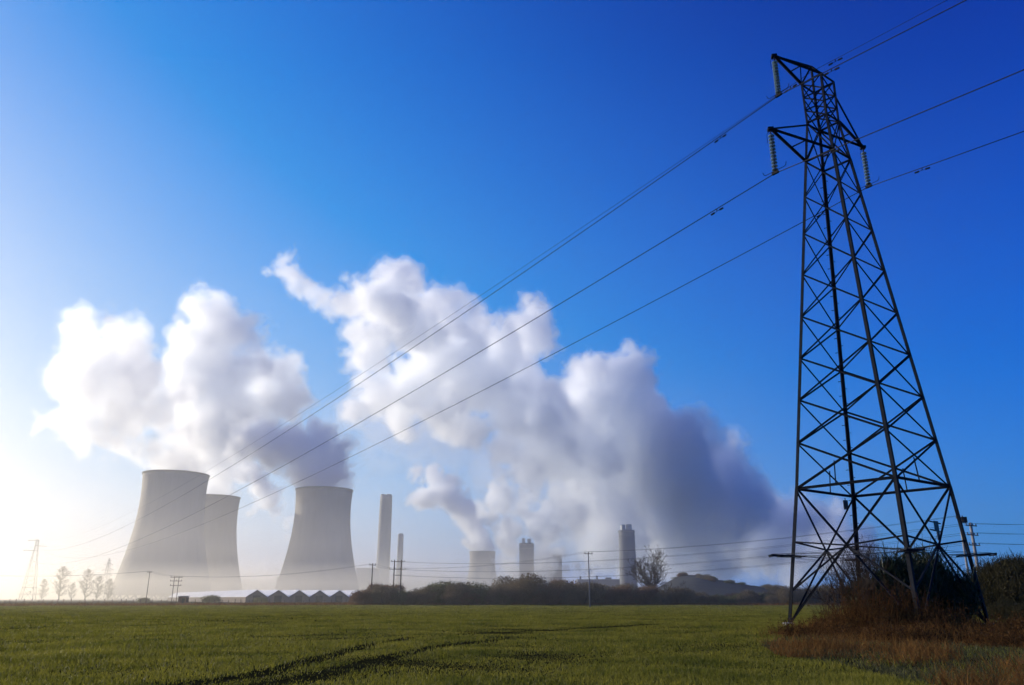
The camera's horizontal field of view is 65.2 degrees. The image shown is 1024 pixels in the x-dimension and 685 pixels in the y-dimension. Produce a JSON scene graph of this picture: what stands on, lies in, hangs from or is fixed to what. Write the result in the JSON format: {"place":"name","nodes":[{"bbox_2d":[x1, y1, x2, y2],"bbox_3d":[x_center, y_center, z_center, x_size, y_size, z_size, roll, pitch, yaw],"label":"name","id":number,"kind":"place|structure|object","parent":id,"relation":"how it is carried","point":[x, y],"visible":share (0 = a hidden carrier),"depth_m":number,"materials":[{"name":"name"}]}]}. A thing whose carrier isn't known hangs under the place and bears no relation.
{"place":"outdoors","nodes":[
{"label":"outdoors","id":0,"kind":"place"},
{"bbox_2d":[356,568,379,591],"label":"boiler house","id":1,"kind":"structure","parent":0,"point":[364,576],"depth_m":1393.17,"materials":[{"name":"concrete"}]},
{"bbox_2d":[0,598,1023,684],"bbox_3d":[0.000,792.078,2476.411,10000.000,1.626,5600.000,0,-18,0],"label":"ground","id":2,"kind":"structure","parent":0,"point":[346,668],"depth_m":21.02,"materials":[{"name":"green plant"}]},
{"bbox_2d":[17,539,38,600],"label":"electricity pylon","id":3,"kind":"object","parent":2,"relation":"on","point":[35,568],"visible":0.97,"depth_m":433.80,"materials":[{"name":"metal"}]},
{"bbox_2d":[36,579,49,600],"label":"bare tree","id":4,"kind":"object","parent":2,"relation":"on","point":[43,588],"visible":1,"depth_m":534.39,"materials":[{"name":"brown plant"}]},
{"bbox_2d":[51,566,71,600],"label":"bare tree","id":5,"kind":"object","parent":2,"relation":"on","point":[59,585],"visible":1,"depth_m":472.87,"materials":[{"name":"brown plant"}]},
{"bbox_2d":[66,583,77,600],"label":"bare tree","id":6,"kind":"object","parent":2,"relation":"on","point":[72,588],"visible":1,"depth_m":533.16,"materials":[{"name":"beige plant"}]},
{"bbox_2d":[78,569,97,600],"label":"bare tree","id":7,"kind":"object","parent":2,"relation":"on","point":[86,584],"visible":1,"depth_m":478.84,"materials":[{"name":"plant"}]},
{"bbox_2d":[90,575,106,600],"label":"bare tree","id":8,"kind":"object","parent":2,"relation":"on","point":[99,586],"visible":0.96,"depth_m":490.59,"materials":[{"name":"plant"}]},
{"bbox_2d":[103,578,116,600],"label":"bare tree","id":9,"kind":"object","parent":2,"relation":"on","point":[110,589],"visible":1,"depth_m":496.90,"materials":[{"name":"plant"}]},
{"bbox_2d":[104,469,210,599],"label":"cooling tower","id":10,"kind":"structure","parent":2,"relation":"on","point":[181,553],"depth_m":721.39,"materials":[{"name":"concrete"}]},
{"bbox_2d":[4,599,346,604],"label":"wire fence","id":11,"kind":"object","parent":2,"relation":"on","point":[173,601],"visible":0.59,"depth_m":189.51,"materials":[{"name":"metal"}]},
{"bbox_2d":[178,596,188,603],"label":"hut","id":12,"kind":"object","parent":2,"relation":"on","point":[183,599],"visible":0.76,"depth_m":201.06,"materials":[{"name":"metal"}]},
{"bbox_2d":[157,494,241,598],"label":"cooling tower","id":13,"kind":"structure","parent":2,"relation":"on","point":[220,532],"depth_m":900.21,"materials":[{"name":"concrete"}]},
{"bbox_2d":[200,595,221,602],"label":"scrub bush","id":14,"kind":"object","parent":2,"relation":"on","point":[212,598],"visible":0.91,"depth_m":248.19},
{"bbox_2d":[168,590,266,602],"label":"shed","id":15,"kind":"structure","parent":2,"relation":"on","point":[243,596],"depth_m":314.91,"materials":[{"name":"metal"}]},
{"bbox_2d":[259,590,288,602],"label":"shed","id":16,"kind":"structure","parent":2,"relation":"on","point":[274,596],"depth_m":289.95,"materials":[{"name":"metal"}]},
{"bbox_2d":[280,590,308,602],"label":"shed","id":17,"kind":"structure","parent":2,"relation":"on","point":[298,596],"depth_m":293.58,"materials":[{"name":"metal"}]},
{"bbox_2d":[301,590,328,601],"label":"shed","id":18,"kind":"structure","parent":2,"relation":"on","point":[317,595],"depth_m":297.24,"materials":[{"name":"metal"}]},
{"bbox_2d":[274,486,358,590],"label":"cooling tower","id":19,"kind":"structure","parent":2,"relation":"on","point":[320,538],"depth_m":830.56,"materials":[{"name":"concrete"}]},
{"bbox_2d":[321,590,348,601],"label":"shed","id":20,"kind":"structure","parent":2,"relation":"on","point":[336,595],"depth_m":300.89,"materials":[{"name":"metal"}]},
{"bbox_2d":[350,588,374,604],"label":"scrub bush","id":21,"kind":"object","parent":2,"relation":"on","point":[361,596],"visible":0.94,"depth_m":174.63,"materials":[{"name":"green plant"}]},
{"bbox_2d":[376,494,391,585],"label":"flue chimney","id":22,"kind":"object","parent":2,"relation":"on","point":[384,537],"visible":0.87,"depth_m":1596.39,"materials":[{"name":"concrete"}]},
{"bbox_2d":[369,584,401,604],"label":"scrub bush","id":23,"kind":"object","parent":2,"relation":"on","point":[385,594],"visible":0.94,"depth_m":174.77,"materials":[{"name":"green plant"}]},
{"bbox_2d":[389,560,405,590],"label":"utility pole","id":24,"kind":"object","parent":2,"relation":"on","point":[401,561],"visible":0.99,"depth_m":184.64,"materials":[{"name":"brown wood"}]},
{"bbox_2d":[395,533,965,571],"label":"overhead line","id":25,"kind":"object","parent":24,"relation":"attached to","point":[677,564],"visible":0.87,"depth_m":136.90,"materials":[{"name":"metal"}]},
{"bbox_2d":[409,523,976,563],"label":"overhead line","id":26,"kind":"object","parent":24,"relation":"attached to","point":[709,552],"visible":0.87,"depth_m":128.90,"materials":[{"name":"metal"}]},
{"bbox_2d":[396,533,403,589],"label":"slim chimney","id":27,"kind":"object","parent":2,"relation":"on","point":[400,547],"visible":0.71,"depth_m":1297.53,"materials":[{"name":"concrete"}]},
{"bbox_2d":[391,590,415,603],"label":"scrub bush","id":28,"kind":"object","parent":2,"relation":"on","point":[404,594],"visible":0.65,"depth_m":174.63,"materials":[{"name":"green plant"}]},
{"bbox_2d":[399,591,426,604],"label":"scrub bush","id":29,"kind":"object","parent":2,"relation":"on","point":[413,598],"visible":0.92,"depth_m":174.42,"materials":[{"name":"green plant"}]},
{"bbox_2d":[0,602,845,605],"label":"verge grass","id":30,"kind":"structure","parent":2,"relation":"on","point":[242,603],"depth_m":169.56,"materials":[{"name":"green plant"}]},
{"bbox_2d":[410,586,436,603],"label":"scrub bush","id":31,"kind":"object","parent":2,"relation":"on","point":[429,598],"visible":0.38,"depth_m":177.72,"materials":[{"name":"green plant"}]},
{"bbox_2d":[419,581,461,603],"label":"scrub bush","id":32,"kind":"object","parent":2,"relation":"on","point":[432,585],"visible":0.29,"depth_m":178.94,"materials":[{"name":"green plant"}]},
{"bbox_2d":[429,579,466,603],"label":"scrub bush","id":33,"kind":"object","parent":2,"relation":"on","point":[440,587],"visible":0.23,"depth_m":179.01,"materials":[{"name":"plant"}]},
{"bbox_2d":[440,582,476,604],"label":"scrub bush","id":34,"kind":"object","parent":2,"relation":"on","point":[451,593],"visible":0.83,"depth_m":174.84,"materials":[{"name":"green plant"}]},
{"bbox_2d":[439,580,490,601],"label":"scrub bush","id":35,"kind":"object","parent":2,"relation":"on","point":[476,586],"visible":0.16,"depth_m":178.36,"materials":[{"name":"plant"}]},
{"bbox_2d":[459,592,480,604],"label":"scrub bush","id":36,"kind":"object","parent":2,"relation":"on","point":[469,599],"visible":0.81,"depth_m":173.61,"materials":[{"name":"green plant"}]},
{"bbox_2d":[465,590,489,604],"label":"scrub bush","id":37,"kind":"object","parent":2,"relation":"on","point":[481,597],"visible":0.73,"depth_m":174.55,"materials":[{"name":"green plant"}]},
{"bbox_2d":[466,551,496,588],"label":"cooling tower","id":38,"kind":"structure","parent":2,"relation":"on","point":[485,572],"depth_m":1987.28,"materials":[{"name":"concrete"}]},
{"bbox_2d":[484,582,516,604],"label":"scrub bush","id":39,"kind":"object","parent":2,"relation":"on","point":[490,600],"visible":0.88,"depth_m":173.60,"materials":[{"name":"green plant"}]},
{"bbox_2d":[492,593,517,604],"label":"scrub bush","id":40,"kind":"object","parent":2,"relation":"on","point":[509,600],"visible":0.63,"depth_m":173.66,"materials":[{"name":"green plant"}]},
{"bbox_2d":[490,575,530,590],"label":"scrub bush","id":41,"kind":"object","parent":2,"relation":"on","point":[508,581],"visible":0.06,"depth_m":194.35,"materials":[{"name":"green plant"}]},
{"bbox_2d":[519,538,533,578],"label":"squat stack","id":42,"kind":"object","parent":2,"relation":"on","point":[526,552],"visible":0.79,"depth_m":1459.54,"materials":[{"name":"concrete"}]},
{"bbox_2d":[506,573,553,604],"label":"scrub bush","id":43,"kind":"object","parent":2,"relation":"on","point":[522,588],"visible":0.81,"depth_m":174.08,"materials":[{"name":"green plant"}]},
{"bbox_2d":[528,588,554,604],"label":"scrub bush","id":44,"kind":"object","parent":2,"relation":"on","point":[537,599],"visible":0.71,"depth_m":173.34,"materials":[{"name":"plant"}]},
{"bbox_2d":[535,584,564,604],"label":"scrub bush","id":45,"kind":"object","parent":2,"relation":"on","point":[556,598],"visible":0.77,"depth_m":174.14,"materials":[{"name":"green plant"}]},
{"bbox_2d":[547,554,561,585],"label":"boiler house","id":46,"kind":"structure","parent":2,"relation":"on","point":[555,564],"depth_m":1503.26,"materials":[{"name":"concrete"}]},
{"bbox_2d":[548,577,574,601],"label":"scrub bush","id":47,"kind":"object","parent":2,"relation":"on","point":[562,584],"visible":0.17,"depth_m":179.36,"materials":[{"name":"green plant"}]},
{"bbox_2d":[562,588,588,604],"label":"scrub bush","id":48,"kind":"object","parent":2,"relation":"on","point":[572,596],"visible":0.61,"depth_m":175.10,"materials":[{"name":"green plant"}]},
{"bbox_2d":[559,581,601,604],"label":"scrub bush","id":49,"kind":"object","parent":2,"relation":"on","point":[580,589],"visible":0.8,"depth_m":175.56,"materials":[{"name":"green plant"}]},
{"bbox_2d":[584,552,592,606],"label":"utility pole","id":50,"kind":"object","parent":2,"relation":"on","point":[588,553],"visible":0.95,"depth_m":143.97,"materials":[{"name":"brown wood"}]},
{"bbox_2d":[592,516,955,551],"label":"overhead line","id":51,"kind":"object","parent":50,"relation":"attached to","point":[757,540],"visible":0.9,"depth_m":118.59,"materials":[{"name":"metal"}]},
{"bbox_2d":[582,580,606,604],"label":"scrub bush","id":52,"kind":"object","parent":2,"relation":"on","point":[602,593],"visible":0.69,"depth_m":176.59,"materials":[{"name":"green plant"}]},
{"bbox_2d":[604,590,622,604],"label":"scrub bush","id":53,"kind":"object","parent":2,"relation":"on","point":[609,598],"visible":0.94,"depth_m":175.53,"materials":[{"name":"green plant"}]},
{"bbox_2d":[609,584,634,604],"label":"scrub bush","id":54,"kind":"object","parent":2,"relation":"on","point":[626,593],"visible":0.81,"depth_m":176.59,"materials":[{"name":"green plant"}]},
{"bbox_2d":[618,524,637,588],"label":"squat stack","id":55,"kind":"object","parent":2,"relation":"on","point":[626,536],"visible":0.81,"depth_m":1268.26,"materials":[{"name":"concrete"}]},
{"bbox_2d":[613,580,648,603],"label":"scrub bush","id":56,"kind":"object","parent":2,"relation":"on","point":[633,589],"visible":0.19,"depth_m":180.47,"materials":[{"name":"green plant"}]},
{"bbox_2d":[633,585,660,604],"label":"scrub bush","id":57,"kind":"object","parent":2,"relation":"on","point":[648,592],"visible":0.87,"depth_m":175.95,"materials":[{"name":"green plant"}]},
{"bbox_2d":[622,545,688,589],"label":"bare tree","id":58,"kind":"object","parent":2,"relation":"on","point":[645,580],"visible":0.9,"depth_m":196.51,"materials":[{"name":"plant"}]},
{"bbox_2d":[654,590,673,604],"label":"scrub bush","id":59,"kind":"object","parent":2,"relation":"on","point":[664,597],"visible":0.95,"depth_m":173.45,"materials":[{"name":"green plant"}]},
{"bbox_2d":[666,586,697,603],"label":"scrub bush","id":60,"kind":"object","parent":2,"relation":"on","point":[684,598],"visible":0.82,"depth_m":174.92,"materials":[{"name":"green plant"}]},
{"bbox_2d":[694,591,710,603],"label":"scrub bush","id":61,"kind":"object","parent":2,"relation":"on","point":[702,598],"visible":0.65,"depth_m":176.79,"materials":[{"name":"green plant"}]},
{"bbox_2d":[733,594,757,604],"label":"scrub bush","id":62,"kind":"object","parent":2,"relation":"on","point":[752,600],"visible":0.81,"depth_m":173.47,"materials":[{"name":"green plant"}]},
{"bbox_2d":[738,588,762,602],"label":"scrub bush","id":63,"kind":"object","parent":2,"relation":"on","point":[755,595],"visible":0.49,"depth_m":178.82,"materials":[{"name":"green plant"}]},
{"bbox_2d":[760,585,786,595],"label":"scrub bush","id":64,"kind":"object","parent":2,"relation":"on","point":[770,591],"visible":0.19,"depth_m":182.95,"materials":[{"name":"green plant"}]},
{"bbox_2d":[775,586,812,604],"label":"scrub bush","id":65,"kind":"object","parent":2,"relation":"on","point":[797,595],"visible":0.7,"depth_m":168.48,"materials":[{"name":"green plant"}]},
{"bbox_2d":[751,613,860,636],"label":"bramble clump","id":66,"kind":"object","parent":2,"relation":"on","point":[786,629],"visible":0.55,"depth_m":32.47,"materials":[{"name":"brown plant"}]},
{"bbox_2d":[801,583,837,604],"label":"scrub bush","id":67,"kind":"object","parent":2,"relation":"on","point":[815,601],"visible":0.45,"depth_m":167.91,"materials":[{"name":"green plant"}]},
{"bbox_2d":[800,572,855,617],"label":"bare shrub","id":68,"kind":"object","parent":2,"relation":"on","point":[830,596],"visible":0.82,"depth_m":39.29,"materials":[{"name":"brown plant"}]},
{"bbox_2d":[791,617,889,640],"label":"bramble clump","id":69,"kind":"object","parent":2,"relation":"on","point":[842,633],"visible":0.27,"depth_m":30.69,"materials":[{"name":"brown plant"}]},
{"bbox_2d":[798,597,885,630],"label":"bramble clump","id":70,"kind":"object","parent":2,"relation":"on","point":[842,619],"visible":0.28,"depth_m":34.18,"materials":[{"name":"brown plant"}]},
{"bbox_2d":[817,546,873,611],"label":"bare shrub","id":71,"kind":"object","parent":2,"relation":"on","point":[845,570],"visible":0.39,"depth_m":41.07,"materials":[{"name":"brown plant"}]},
{"bbox_2d":[806,578,911,632],"bbox_3d":[15.150,11.315,34.401,5.089,2.537,5.166,0,-18,0],"label":"bramble clump","id":72,"kind":"object","parent":2,"relation":"on","point":[862,617],"visible":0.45,"depth_m":33.95,"materials":[{"name":"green plant"}]},
{"bbox_2d":[845,570,876,610],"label":"leafy bush","id":73,"kind":"object","parent":2,"relation":"on","point":[856,591],"visible":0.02,"depth_m":40.24,"materials":[{"name":"green plant"}]},
{"bbox_2d":[845,569,907,610],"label":"bare shrub","id":74,"kind":"object","parent":2,"relation":"on","point":[866,582],"visible":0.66,"depth_m":38.07,"materials":[{"name":"brown plant"}]},
{"bbox_2d":[767,53,996,625],"bbox_3d":[18.261,-1.158,44.132,10.614,33.271,8.173,13,-22,-36],"label":"electricity pylon","id":75,"kind":"object","parent":2,"relation":"on","point":[908,549],"visible":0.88,"depth_m":43.33,"materials":[{"name":"metal"}]},
{"bbox_2d":[90,71,811,530],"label":"earth wire","id":76,"kind":"object","parent":75,"relation":"attached to","point":[528,263],"visible":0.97,"depth_m":66.22,"materials":[{"name":"metal"}]},
{"bbox_2d":[763,130,785,175],"bbox_3d":[14.147,-10.451,43.746,0.589,2.748,1.550,7,-19,-21],"label":"insulator string","id":77,"kind":"object","parent":75,"relation":"attached to","point":[771,139],"visible":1,"depth_m":43.70,"materials":[{"name":"ceramic"}]},
{"bbox_2d":[24,175,771,563],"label":"conductor wire","id":78,"kind":"object","parent":77,"relation":"attached to","point":[524,325],"visible":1,"depth_m":59.17,"materials":[{"name":"metal"}]},
{"bbox_2d":[778,69,1023,171],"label":"conductor wire","id":79,"kind":"object","parent":77,"relation":"attached to","point":[837,150],"visible":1,"depth_m":37.79,"materials":[{"name":"metal"}]},
{"bbox_2d":[766,57,788,98],"bbox_3d":[15.107,-15.351,46.090,0.589,2.666,1.550,7,-19,-21],"label":"insulator string","id":80,"kind":"object","parent":75,"relation":"attached to","point":[778,92],"visible":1,"depth_m":46.02,"materials":[{"name":"ceramic"}]},
{"bbox_2d":[39,98,774,549],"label":"conductor wire","id":81,"kind":"object","parent":80,"relation":"attached to","point":[529,268],"visible":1,"depth_m":61.92,"materials":[{"name":"metal"}]},
{"bbox_2d":[781,0,966,93],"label":"conductor wire","id":82,"kind":"object","parent":80,"relation":"attached to","point":[825,74],"visible":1,"depth_m":41.24,"materials":[{"name":"metal"}]},
{"bbox_2d":[856,148,878,188],"bbox_3d":[22.209,-11.053,50.481,0.589,2.809,1.550,7,-19,-21],"label":"insulator string","id":83,"kind":"object","parent":75,"relation":"attached to","point":[865,168],"visible":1,"depth_m":50.41,"materials":[{"name":"ceramic"}]},
{"bbox_2d":[52,188,865,557],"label":"conductor wire","id":84,"kind":"object","parent":83,"relation":"attached to","point":[578,340],"visible":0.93,"depth_m":70.33,"materials":[{"name":"metal"}]},
{"bbox_2d":[872,131,1023,185],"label":"conductor wire","id":85,"kind":"object","parent":83,"relation":"attached to","point":[947,158],"visible":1,"depth_m":46.40,"materials":[{"name":"metal"}]},
{"bbox_2d":[817,0,946,68],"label":"earth wire","id":86,"kind":"object","parent":75,"relation":"attached to","point":[872,39],"visible":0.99,"depth_m":46.24,"materials":[{"name":"metal"}]},
{"bbox_2d":[841,534,931,598],"bbox_3d":[18.472,11.904,40.078,4.005,4.402,3.949,0,-18,0],"label":"bare shrub","id":87,"kind":"object","parent":2,"relation":"on","point":[875,558],"visible":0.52,"depth_m":39.98,"materials":[{"name":"brown plant"}]},
{"bbox_2d":[855,540,951,614],"bbox_3d":[19.096,11.762,38.866,4.269,4.365,3.963,0,-18,0],"label":"leafy bush","id":88,"kind":"object","parent":2,"relation":"on","point":[901,574],"visible":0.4,"depth_m":38.51,"materials":[{"name":"green plant"}]},
{"bbox_2d":[847,573,965,628],"bbox_3d":[16.892,11.197,34.224,4.886,2.572,5.131,-7,-19,21],"label":"bramble clump","id":89,"kind":"object","parent":2,"relation":"on","point":[900,612],"visible":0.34,"depth_m":33.69,"materials":[{"name":"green plant"}]},
{"bbox_2d":[840,605,979,643],"bbox_3d":[14.633,10.211,28.774,5.631,1.507,3.958,0,-18,0],"label":"bramble clump","id":90,"kind":"object","parent":2,"relation":"on","point":[903,631],"visible":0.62,"depth_m":28.38,"materials":[{"name":"brown plant"}]},
{"bbox_2d":[896,536,964,598],"bbox_3d":[20.813,12.111,40.936,4.473,4.833,4.386,0,-18,0],"label":"leafy bush","id":91,"kind":"object","parent":2,"relation":"on","point":[920,559],"visible":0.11,"depth_m":40.42,"materials":[{"name":"green plant"}]},
{"bbox_2d":[881,584,989,631],"bbox_3d":[17.601,11.206,33.546,5.108,2.139,4.733,0,-18,0],"label":"bramble clump","id":92,"kind":"object","parent":2,"relation":"on","point":[929,616],"visible":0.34,"depth_m":33.14,"materials":[{"name":"brown plant"}]},
{"bbox_2d":[917,558,991,620],"bbox_3d":[21.192,12.207,39.088,4.037,3.431,3.526,0,-18,0],"label":"leafy bush","id":93,"kind":"object","parent":2,"relation":"on","point":[957,595],"visible":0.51,"depth_m":38.44,"materials":[{"name":"green plant"}]},
{"bbox_2d":[919,609,996,631],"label":"bramble clump","id":94,"kind":"object","parent":2,"relation":"on","point":[960,621],"visible":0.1,"depth_m":32.79,"materials":[{"name":"brown plant"}]},
{"bbox_2d":[956,516,968,574],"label":"utility pole","id":95,"kind":"object","parent":2,"relation":"on","point":[964,519],"visible":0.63,"depth_m":97.00,"materials":[{"name":"brown wood"}]},
{"bbox_2d":[919,613,1023,645],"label":"bramble clump","id":96,"kind":"object","parent":2,"relation":"on","point":[974,633],"visible":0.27,"depth_m":27.38,"materials":[{"name":"brown plant"}]},
{"bbox_2d":[965,523,979,569],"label":"utility pole","id":97,"kind":"object","parent":2,"relation":"on","point":[972,534],"visible":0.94,"depth_m":104.96,"materials":[{"name":"brown wood"}]},
{"bbox_2d":[933,625,1023,649],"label":"bramble clump","id":98,"kind":"object","parent":2,"relation":"on","point":[1018,640],"visible":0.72,"depth_m":25.48,"materials":[{"name":"brown plant"}]},
{"bbox_2d":[951,607,1023,634],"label":"bramble clump","id":99,"kind":"object","parent":2,"relation":"on","point":[1010,624],"visible":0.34,"depth_m":30.75,"materials":[{"name":"brown plant"}]},
{"bbox_2d":[964,547,1023,618],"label":"scrub bush","id":100,"kind":"object","parent":2,"relation":"on","point":[993,575],"visible":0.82,"depth_m":61.70,"materials":[{"name":"green plant"}]},
{"bbox_2d":[0,0,1023,597],"label":"sky","id":101,"kind":"structure","parent":0,"point":[217,217],"materials":[{"name":"blue"}]},
{"bbox_2d":[576,576,619,588],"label":"turbine hall","id":102,"kind":"structure","parent":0,"point":[609,581],"depth_m":1293.78,"materials":[{"name":"concrete"}]},
{"bbox_2d":[408,545,959,577],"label":"overhead line","id":103,"kind":"object","parent":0,"point":[707,570],"visible":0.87,"depth_m":131.17,"materials":[{"name":"metal"}]},
{"bbox_2d":[659,575,818,596],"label":"hill","id":104,"kind":"structure","parent":0,"point":[704,585],"depth_m":343.63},
{"bbox_2d":[756,613,1023,684],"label":"dead grass","id":105,"kind":"structure","parent":0,"point":[906,647],"depth_m":21.47,"materials":[{"name":"brown plant"}]},
{"bbox_2d":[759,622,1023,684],"bbox_3d":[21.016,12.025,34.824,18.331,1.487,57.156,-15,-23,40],"label":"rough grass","id":106,"kind":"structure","parent":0,"point":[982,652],"depth_m":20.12,"materials":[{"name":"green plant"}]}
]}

